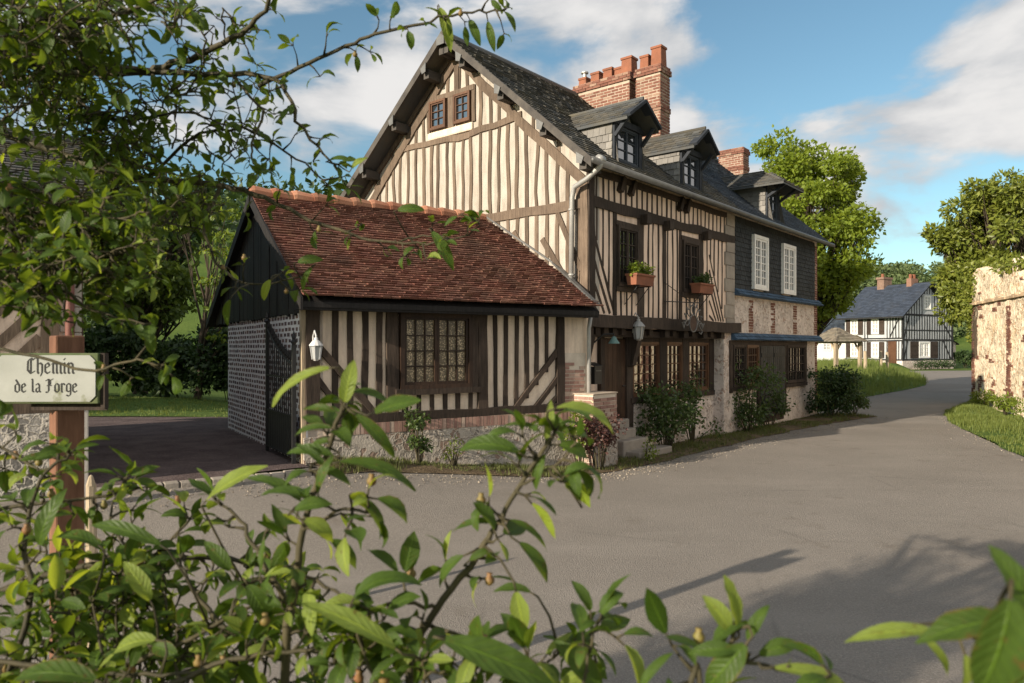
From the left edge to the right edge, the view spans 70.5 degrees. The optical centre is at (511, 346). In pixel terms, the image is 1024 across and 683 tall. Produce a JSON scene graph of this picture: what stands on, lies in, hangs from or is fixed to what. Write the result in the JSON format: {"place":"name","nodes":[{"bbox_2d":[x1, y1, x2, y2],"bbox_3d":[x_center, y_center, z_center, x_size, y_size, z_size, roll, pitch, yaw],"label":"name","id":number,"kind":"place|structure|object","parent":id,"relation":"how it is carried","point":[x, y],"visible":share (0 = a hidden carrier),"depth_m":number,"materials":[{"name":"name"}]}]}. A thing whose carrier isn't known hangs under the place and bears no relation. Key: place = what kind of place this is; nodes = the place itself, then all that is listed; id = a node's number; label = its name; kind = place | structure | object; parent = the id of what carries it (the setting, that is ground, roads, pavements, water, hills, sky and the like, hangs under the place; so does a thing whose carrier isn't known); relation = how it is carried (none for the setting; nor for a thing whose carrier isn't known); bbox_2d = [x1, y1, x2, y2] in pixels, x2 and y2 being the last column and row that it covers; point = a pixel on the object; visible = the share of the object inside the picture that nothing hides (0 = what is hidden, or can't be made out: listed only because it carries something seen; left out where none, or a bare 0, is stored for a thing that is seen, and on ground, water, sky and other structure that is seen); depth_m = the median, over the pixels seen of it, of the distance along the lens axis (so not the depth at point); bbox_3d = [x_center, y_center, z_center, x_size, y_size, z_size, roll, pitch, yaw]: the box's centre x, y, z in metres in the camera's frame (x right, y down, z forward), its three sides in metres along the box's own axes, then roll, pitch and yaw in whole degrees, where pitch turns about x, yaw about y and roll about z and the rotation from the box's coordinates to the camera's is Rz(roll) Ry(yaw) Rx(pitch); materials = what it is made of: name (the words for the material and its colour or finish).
{"place":"outdoors","nodes":[
{"label":"outdoors","id":0,"kind":"place"},
{"bbox_2d":[88,395,227,417],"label":"lawn","id":1,"kind":"structure","parent":0,"point":[199,413],"depth_m":17.81,"materials":[{"name":"green plant"}]},
{"bbox_2d":[0,379,1023,682],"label":"road","id":2,"kind":"structure","parent":0,"point":[828,541],"depth_m":7.33,"materials":[{"name":"grey asphalt"}]},
{"bbox_2d":[85,414,1019,510],"bbox_3d":[7.998,1.764,13.350,27.330,0.487,8.420,0,0,-42],"label":"road grit","id":3,"kind":"object","parent":2,"relation":"on","point":[527,478],"visible":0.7,"depth_m":10.46,"materials":[{"name":"grey gravel"}]},
{"bbox_2d":[573,391,617,467],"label":"brick parapet","id":4,"kind":"structure","parent":2,"relation":"on","point":[606,401],"depth_m":11.73,"materials":[{"name":"beige brick"}]},
{"bbox_2d":[0,219,1023,501],"bbox_3d":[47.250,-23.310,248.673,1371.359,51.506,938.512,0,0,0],"label":"ground","id":5,"kind":"structure","parent":0,"point":[188,323],"depth_m":47.02,"materials":[{"name":"green plant"}]},
{"bbox_2d":[0,127,91,499],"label":"roadside house","id":6,"kind":"structure","parent":5,"relation":"on","point":[33,425],"depth_m":7.68,"materials":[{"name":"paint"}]},
{"bbox_2d":[0,335,108,658],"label":"village sign","id":7,"kind":"object","parent":5,"relation":"on","point":[66,397],"visible":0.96,"depth_m":3.06,"materials":[{"name":"brown wood"}]},
{"bbox_2d":[84,410,88,508],"bbox_3d":[-4.336,1.153,7.300,0.140,1.120,0.140,0,0,-32],"label":"gate post","id":8,"kind":"object","parent":5,"relation":"on","point":[86,435],"visible":0.07,"depth_m":7.27,"materials":[{"name":"stone"}]},
{"bbox_2d":[86,475,97,646],"bbox_3d":[-2.672,1.455,4.599,0.072,1.290,0.070,0,0,0],"label":"wooden stake","id":9,"kind":"object","parent":5,"relation":"on","point":[90,487],"visible":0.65,"depth_m":4.58,"materials":[{"name":"brown wood"}]},
{"bbox_2d":[83,308,135,386],"bbox_3d":[-13.235,0.172,21.887,3.515,2.808,3.111,0,0,0],"label":"garden bush","id":10,"kind":"object","parent":5,"relation":"on","point":[98,342],"visible":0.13,"depth_m":21.79,"materials":[{"name":"green plant"}]},
{"bbox_2d":[83,196,181,368],"bbox_3d":[-17.013,-2.461,32.239,5.157,8.482,4.953,0,0,19],"label":"garden tree","id":11,"kind":"object","parent":5,"relation":"on","point":[89,320],"depth_m":31.52,"materials":[{"name":"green plant"}]},
{"bbox_2d":[83,202,209,393],"bbox_3d":[-12.377,-1.511,24.594,3.900,6.710,4.175,0,0,0],"label":"garden tree","id":12,"kind":"object","parent":5,"relation":"on","point":[173,308],"visible":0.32,"depth_m":23.82,"materials":[{"name":"green plant"}]},
{"bbox_2d":[87,133,226,384],"bbox_3d":[-15.533,-3.376,29.848,6.028,10.441,6.533,0,0,43],"label":"garden tree","id":13,"kind":"object","parent":5,"relation":"on","point":[179,250],"visible":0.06,"depth_m":29.79,"materials":[{"name":"green plant"}]},
{"bbox_2d":[107,323,216,397],"bbox_3d":[-10.684,0.395,22.886,3.015,2.410,3.232,0,0,0],"label":"garden bush","id":14,"kind":"object","parent":5,"relation":"on","point":[133,344],"visible":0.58,"depth_m":21.98,"materials":[{"name":"green plant"}]},
{"bbox_2d":[0,400,394,682],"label":"apple shoots","id":15,"kind":"object","parent":5,"relation":"on","point":[130,580],"visible":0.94,"depth_m":1.07,"materials":[{"name":"green plant"}]},
{"bbox_2d":[89,416,307,487],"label":"gravel drive","id":16,"kind":"structure","parent":5,"relation":"on","point":[178,448],"depth_m":10.76,"materials":[{"name":"grey gravel"}]},
{"bbox_2d":[177,323,227,401],"bbox_3d":[-8.620,0.362,22.722,3.044,2.810,3.202,0,0,0],"label":"garden bush","id":17,"kind":"object","parent":5,"relation":"on","point":[218,369],"visible":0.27,"depth_m":21.84,"materials":[{"name":"green plant"}]},
{"bbox_2d":[164,173,242,398],"bbox_3d":[-9.163,-1.623,22.008,2.845,7.067,2.524,0,0,0],"label":"garden tree","id":18,"kind":"object","parent":5,"relation":"on","point":[207,296],"visible":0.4,"depth_m":21.81,"materials":[{"name":"green plant"}]},
{"bbox_2d":[96,468,315,495],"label":"kerb","id":19,"kind":"structure","parent":5,"relation":"on","point":[187,483],"depth_m":8.19,"materials":[{"name":"stone"}]},
{"bbox_2d":[96,169,347,249],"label":"hillside wood","id":20,"kind":"object","parent":5,"relation":"on","point":[241,199],"visible":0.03,"depth_m":70.56,"materials":[{"name":"green plant"}]},
{"bbox_2d":[0,0,515,396],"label":"apple tree","id":21,"kind":"object","parent":5,"relation":"on","point":[74,235],"visible":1,"depth_m":1.66,"materials":[{"name":"green plant"}]},
{"bbox_2d":[147,360,420,682],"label":"apple shoots","id":22,"kind":"object","parent":5,"relation":"on","point":[353,415],"visible":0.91,"depth_m":0.95,"materials":[{"name":"green plant"}]},
{"bbox_2d":[206,185,603,468],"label":"annex house","id":23,"kind":"structure","parent":5,"relation":"on","point":[481,335],"depth_m":10.81,"materials":[{"name":"paint"}]},
{"bbox_2d":[264,311,296,463],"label":"iron gate","id":24,"kind":"structure","parent":23,"relation":"attached to","point":[280,431],"depth_m":9.99,"materials":[{"name":"black metal"}]},
{"bbox_2d":[309,330,322,360],"bbox_3d":[-2.522,-0.021,9.314,0.184,0.398,0.185,0,0,12],"label":"wall lantern","id":25,"kind":"object","parent":23,"relation":"attached to","point":[315,344],"depth_m":9.27,"materials":[{"name":"metal"}]},
{"bbox_2d":[398,312,472,388],"bbox_3d":[-1.082,0.055,10.386,1.140,1.070,0.090,0,0,-33],"label":"window","id":26,"kind":"structure","parent":23,"relation":"in","point":[436,349],"depth_m":10.36,"materials":[{"name":"brown wood"}]},
{"bbox_2d":[440,435,466,465],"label":"currant bush","id":27,"kind":"object","parent":5,"relation":"on","point":[453,460],"visible":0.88,"depth_m":10.19,"materials":[{"name":"green plant"}]},
{"bbox_2d":[299,400,652,682],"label":"apple shoots","id":28,"kind":"object","parent":5,"relation":"on","point":[477,647],"visible":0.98,"depth_m":0.86,"materials":[{"name":"green plant"}]},
{"bbox_2d":[558,400,596,461],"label":"rose bush","id":29,"kind":"object","parent":5,"relation":"on","point":[579,440],"visible":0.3,"depth_m":11.27,"materials":[{"name":"green plant"}]},
{"bbox_2d":[340,30,834,443],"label":"timber framed house","id":30,"kind":"structure","parent":5,"relation":"on","point":[596,183],"depth_m":14.46,"materials":[{"name":"paint"}]},
{"bbox_2d":[429,97,447,131],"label":"window","id":31,"kind":"structure","parent":30,"relation":"in","point":[438,109],"depth_m":14.38,"materials":[{"name":"brown wood"}]},
{"bbox_2d":[453,90,471,124],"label":"window","id":32,"kind":"structure","parent":30,"relation":"in","point":[462,110],"depth_m":13.95,"materials":[{"name":"brown wood"}]},
{"bbox_2d":[591,362,602,383],"bbox_3d":[1.437,0.453,12.552,0.160,0.375,0.240,0,0,40],"label":"letter box","id":33,"kind":"object","parent":30,"relation":"attached to","point":[596,373],"visible":0.91,"depth_m":12.48,"materials":[{"name":"black metal"}]},
{"bbox_2d":[594,333,619,343],"bbox_3d":[1.599,-0.122,12.542,0.531,0.244,0.195,0,0,1],"label":"bell lamp","id":34,"kind":"object","parent":30,"relation":"attached to","point":[613,340],"visible":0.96,"depth_m":12.49,"materials":[{"name":"teal metal"}]},
{"bbox_2d":[605,338,625,418],"bbox_3d":[1.879,0.580,13.264,0.122,1.480,0.760,0,0,40],"label":"door","id":35,"kind":"structure","parent":30,"relation":"in","point":[614,353],"depth_m":13.33,"materials":[{"name":"brown wood"}]},
{"bbox_2d":[617,225,638,287],"bbox_3d":[2.082,-1.620,13.067,0.080,1.080,0.700,0,0,40],"label":"window","id":36,"kind":"structure","parent":30,"relation":"in","point":[627,237],"depth_m":13.03,"materials":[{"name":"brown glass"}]},
{"bbox_2d":[632,312,644,340],"bbox_3d":[2.294,-0.376,13.138,0.233,0.517,0.233,0,0,-5],"label":"wall lantern","id":37,"kind":"object","parent":30,"relation":"attached to","point":[638,329],"depth_m":13.08,"materials":[{"name":"metal"}]},
{"bbox_2d":[624,273,655,304],"bbox_3d":[2.274,-1.026,13.024,0.335,0.549,0.660,0,0,40],"label":"window box","id":38,"kind":"object","parent":30,"relation":"attached to","point":[641,280],"visible":1,"depth_m":12.86,"materials":[{"name":"ceramic"}]},
{"bbox_2d":[625,260,655,275],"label":"potted plant","id":39,"kind":"object","parent":38,"relation":"in","point":[635,267],"visible":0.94,"depth_m":12.89,"materials":[{"name":"green plant"}]},
{"bbox_2d":[633,342,659,396],"bbox_3d":[2.597,0.430,14.138,0.080,1.060,1.040,0,0,40],"label":"window","id":40,"kind":"structure","parent":30,"relation":"in","point":[646,370],"depth_m":14.21,"materials":[{"name":"brown wood"}]},
{"bbox_2d":[667,342,682,393],"bbox_3d":[3.339,0.430,15.023,0.080,1.060,0.710,0,0,40],"label":"window","id":41,"kind":"structure","parent":30,"relation":"in","point":[674,349],"depth_m":15.08,"materials":[{"name":"brown wood"}]},
{"bbox_2d":[664,282,703,334],"bbox_3d":[3.515,-0.762,14.329,1.160,1.030,0.288,0,0,-34],"label":"wrought iron sign","id":42,"kind":"object","parent":30,"relation":"attached to","point":[693,321],"visible":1,"depth_m":14.38,"materials":[{"name":"black metal"}]},
{"bbox_2d":[681,240,699,292],"bbox_3d":[3.695,-1.650,14.990,0.080,1.060,0.720,0,0,40],"label":"window","id":43,"kind":"structure","parent":30,"relation":"in","point":[690,260],"depth_m":14.95,"materials":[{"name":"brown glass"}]},
{"bbox_2d":[689,342,708,390],"bbox_3d":[4.069,0.430,15.891,0.080,1.060,1.000,0,0,40],"label":"window","id":44,"kind":"structure","parent":30,"relation":"in","point":[698,351],"depth_m":15.99,"materials":[{"name":"brown wood"}]},
{"bbox_2d":[688,283,714,310],"bbox_3d":[3.894,-1.026,14.955,0.335,0.549,0.660,0,0,40],"label":"window box","id":45,"kind":"object","parent":30,"relation":"attached to","point":[702,288],"visible":0.87,"depth_m":14.76,"materials":[{"name":"ceramic"}]},
{"bbox_2d":[691,272,713,283],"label":"potted plant","id":46,"kind":"object","parent":45,"relation":"in","point":[705,277],"visible":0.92,"depth_m":14.86,"materials":[{"name":"green plant"}]},
{"bbox_2d":[733,345,746,387],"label":"window","id":47,"kind":"structure","parent":30,"relation":"in","point":[739,351],"depth_m":16.88,"materials":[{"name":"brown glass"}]},
{"bbox_2d":[747,345,758,385],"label":"window","id":48,"kind":"structure","parent":30,"relation":"in","point":[752,350],"depth_m":17.46,"materials":[{"name":"brown wood"}]},
{"bbox_2d":[752,234,768,290],"bbox_3d":[6.103,-2.060,17.788,0.080,1.320,0.920,0,0,40],"label":"window","id":49,"kind":"structure","parent":30,"relation":"in","point":[760,244],"depth_m":17.73,"materials":[{"name":"white paint"}]},
{"bbox_2d":[760,346,772,415],"bbox_3d":[6.390,0.855,18.173,0.058,1.770,0.820,0,0,40],"label":"plank door","id":50,"kind":"structure","parent":30,"relation":"in","point":[766,352],"depth_m":18.13,"materials":[{"name":"brown wood"}]},
{"bbox_2d":[773,346,784,414],"bbox_3d":[6.936,0.855,18.824,0.058,1.770,0.820,0,0,40],"label":"plank door","id":51,"kind":"structure","parent":30,"relation":"in","point":[778,351],"depth_m":18.82,"materials":[{"name":"black wood"}]},
{"bbox_2d":[781,243,795,295],"bbox_3d":[7.383,-2.060,19.311,0.080,1.320,0.940,0,0,40],"label":"window","id":52,"kind":"structure","parent":30,"relation":"in","point":[788,252],"depth_m":19.27,"materials":[{"name":"white paint"}]},
{"bbox_2d":[786,345,805,382],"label":"window","id":53,"kind":"structure","parent":30,"relation":"in","point":[796,354],"depth_m":19.81,"materials":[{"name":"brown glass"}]},
{"bbox_2d":[315,411,876,476],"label":"verge","id":54,"kind":"structure","parent":5,"relation":"on","point":[415,468],"depth_m":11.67,"materials":[{"name":"green plant"}]},
{"bbox_2d":[403,406,434,464],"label":"currant bush","id":55,"kind":"object","parent":54,"relation":"on","point":[417,442],"visible":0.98,"depth_m":9.94,"materials":[{"name":"green plant"}]},
{"bbox_2d":[641,437,659,459],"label":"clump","id":56,"kind":"object","parent":54,"relation":"on","point":[649,456],"visible":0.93,"depth_m":12.58,"materials":[{"name":"green plant"}]},
{"bbox_2d":[574,410,627,469],"bbox_3d":[1.376,1.511,11.485,0.972,1.023,0.673,0,0,0],"label":"purple shrub","id":57,"kind":"object","parent":5,"relation":"on","point":[607,436],"visible":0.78,"depth_m":11.43,"materials":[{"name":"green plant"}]},
{"bbox_2d":[617,418,671,458],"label":"door steps","id":58,"kind":"structure","parent":5,"relation":"on","point":[630,442],"depth_m":13.07,"materials":[{"name":"stone"}]},
{"bbox_2d":[634,380,702,445],"bbox_3d":[2.836,1.346,13.756,1.650,1.420,1.201,0,0,0],"label":"climbing rose","id":59,"kind":"object","parent":5,"relation":"on","point":[663,412],"visible":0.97,"depth_m":13.68,"materials":[{"name":"green plant"}]},
{"bbox_2d":[667,374,724,442],"bbox_3d":[3.679,1.310,14.802,1.340,1.494,0.865,0,0,0],"label":"climbing rose","id":60,"kind":"object","parent":5,"relation":"on","point":[690,389],"visible":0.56,"depth_m":14.79,"materials":[{"name":"green plant"}]},
{"bbox_2d":[640,575,843,682],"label":"apple shoots","id":61,"kind":"object","parent":5,"relation":"on","point":[729,660],"visible":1,"depth_m":0.71,"materials":[{"name":"green plant"}]},
{"bbox_2d":[729,359,787,431],"bbox_3d":[5.460,1.131,16.832,1.875,1.849,1.064,0,0,0],"label":"climbing rose","id":62,"kind":"object","parent":5,"relation":"on","point":[750,410],"visible":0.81,"depth_m":16.71,"materials":[{"name":"green plant"}]},
{"bbox_2d":[758,386,795,425],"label":"climbing rose","id":63,"kind":"object","parent":5,"relation":"on","point":[778,397],"visible":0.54,"depth_m":17.84,"materials":[{"name":"green plant"}]},
{"bbox_2d":[817,314,844,359],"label":"slate roofed cottage","id":64,"kind":"structure","parent":5,"relation":"on","point":[824,350],"depth_m":71.86,"materials":[{"name":"white paint"}]},
{"bbox_2d":[823,343,830,350],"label":"window","id":65,"kind":"structure","parent":64,"relation":"in","point":[826,346],"depth_m":71.78,"materials":[{"name":"white paint"}]},
{"bbox_2d":[804,364,863,415],"bbox_3d":[8.919,1.253,20.263,1.648,1.610,1.707,0,0,0],"label":"round shrub","id":66,"kind":"object","parent":5,"relation":"on","point":[841,390],"visible":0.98,"depth_m":20.02,"materials":[{"name":"green plant"}]},
{"bbox_2d":[841,381,871,413],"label":"yellow green shrub","id":67,"kind":"object","parent":5,"relation":"on","point":[860,402],"visible":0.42,"depth_m":20.57,"materials":[{"name":"green plant"}]},
{"bbox_2d":[836,274,958,369],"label":"house","id":68,"kind":"structure","parent":5,"relation":"on","point":[899,324],"depth_m":68.03,"materials":[{"name":"white paint"}]},
{"bbox_2d":[850,343,857,356],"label":"window","id":69,"kind":"structure","parent":68,"relation":"in","point":[853,350],"depth_m":70.43,"materials":[{"name":"white paint"}]},
{"bbox_2d":[850,319,857,334],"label":"window","id":70,"kind":"structure","parent":68,"relation":"in","point":[853,323],"depth_m":70.24,"materials":[{"name":"white paint"}]},
{"bbox_2d":[871,342,878,357],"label":"window","id":71,"kind":"structure","parent":68,"relation":"in","point":[874,345],"depth_m":68.28,"materials":[{"name":"white paint"}]},
{"bbox_2d":[871,319,878,333],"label":"window","id":72,"kind":"structure","parent":68,"relation":"in","point":[874,322],"depth_m":68.29,"materials":[{"name":"white paint"}]},
{"bbox_2d":[888,341,896,362],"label":"door","id":73,"kind":"structure","parent":68,"relation":"in","point":[892,345],"depth_m":66.71,"materials":[{"name":"brown wood"}]},
{"bbox_2d":[919,342,929,357],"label":"window","id":74,"kind":"structure","parent":68,"relation":"in","point":[924,347],"depth_m":67.42,"materials":[{"name":"white paint"}]},
{"bbox_2d":[924,295,930,309],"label":"window","id":75,"kind":"structure","parent":68,"relation":"in","point":[927,299],"depth_m":67.65,"materials":[{"name":"white paint"}]},
{"bbox_2d":[837,259,970,339],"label":"distant wood","id":76,"kind":"object","parent":5,"relation":"on","point":[899,272],"visible":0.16,"depth_m":207.14,"materials":[{"name":"green plant"}]},
{"bbox_2d":[844,545,1023,682],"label":"apple shoots","id":77,"kind":"object","parent":5,"relation":"on","point":[996,633],"visible":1,"depth_m":0.50,"materials":[{"name":"green plant"}]},
{"bbox_2d":[912,359,957,369],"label":"hedge","id":78,"kind":"object","parent":5,"relation":"on","point":[933,363],"visible":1,"depth_m":66.59,"materials":[{"name":"green plant"}]},
{"bbox_2d":[953,340,958,364],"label":"rendered barn","id":79,"kind":"structure","parent":5,"relation":"on","point":[955,343],"depth_m":78.06,"materials":[{"name":"paint"}]},
{"bbox_2d":[953,349,971,367],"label":"dark hedge","id":80,"kind":"object","parent":5,"relation":"on","point":[960,355],"visible":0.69,"depth_m":69.79,"materials":[{"name":"green plant"}]},
{"bbox_2d":[917,166,1023,326],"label":"laurel tree","id":81,"kind":"object","parent":5,"relation":"on","point":[988,222],"visible":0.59,"depth_m":28.37,"materials":[{"name":"green plant"}]},
{"bbox_2d":[969,388,993,405],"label":"weed clump","id":82,"kind":"object","parent":5,"relation":"on","point":[987,396],"visible":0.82,"depth_m":24.02,"materials":[{"name":"green plant"}]},
{"bbox_2d":[943,397,1023,455],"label":"verge grass","id":83,"kind":"structure","parent":5,"relation":"on","point":[976,419],"depth_m":18.50,"materials":[{"name":"green plant"}]},
{"bbox_2d":[970,256,1023,416],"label":"garden wall","id":84,"kind":"structure","parent":5,"relation":"on","point":[997,365],"depth_m":23.40,"materials":[{"name":"beige stone"}]},
{"bbox_2d":[950,254,1023,357],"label":"ivy","id":85,"kind":"object","parent":84,"relation":"attached to","point":[967,272],"visible":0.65,"depth_m":26.15,"materials":[{"name":"green plant"}]},
{"bbox_2d":[988,391,1016,414],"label":"weed clump","id":86,"kind":"object","parent":5,"relation":"on","point":[1002,405],"visible":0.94,"depth_m":21.98,"materials":[{"name":"green plant"}]},
{"bbox_2d":[1008,396,1023,417],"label":"weed clump","id":87,"kind":"object","parent":5,"relation":"on","point":[1019,404],"visible":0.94,"depth_m":20.37,"materials":[{"name":"green plant"}]},
{"bbox_2d":[0,0,1023,274],"label":"sky","id":88,"kind":"structure","parent":0,"point":[928,95],"materials":[{"name":"blue"}]},
{"bbox_2d":[817,357,926,405],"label":"bank","id":89,"kind":"structure","parent":0,"point":[895,390],"depth_m":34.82,"materials":[{"name":"green plant"}]},
{"bbox_2d":[750,124,887,335],"bbox_3d":[12.418,-3.675,29.923,5.914,10.813,5.331,0,0,0],"label":"lime tree","id":90,"kind":"object","parent":89,"relation":"on","point":[842,270],"visible":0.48,"depth_m":28.66,"materials":[{"name":"green plant"}]},
{"bbox_2d":[817,327,868,367],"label":"open shelter","id":91,"kind":"object","parent":89,"relation":"on","point":[834,337],"visible":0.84,"depth_m":41.27,"materials":[{"name":"brown wood"}]},
{"bbox_2d":[863,351,866,367],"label":"fence post","id":92,"kind":"object","parent":89,"relation":"on","point":[865,357],"visible":0.59,"depth_m":40.93,"materials":[{"name":"brown wood"}]},
{"bbox_2d":[879,351,882,366],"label":"fence post","id":93,"kind":"object","parent":89,"relation":"on","point":[880,357],"visible":0.52,"depth_m":42.93,"materials":[{"name":"brown wood"}]},
{"bbox_2d":[885,352,888,369],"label":"fence post","id":94,"kind":"object","parent":89,"relation":"on","point":[887,358],"visible":0.59,"depth_m":43.42,"materials":[{"name":"brown wood"}]},
{"bbox_2d":[915,371,972,379],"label":"road","id":95,"kind":"structure","parent":0,"point":[957,375],"depth_m":50.66,"materials":[{"name":"grey asphalt"}]}
]}

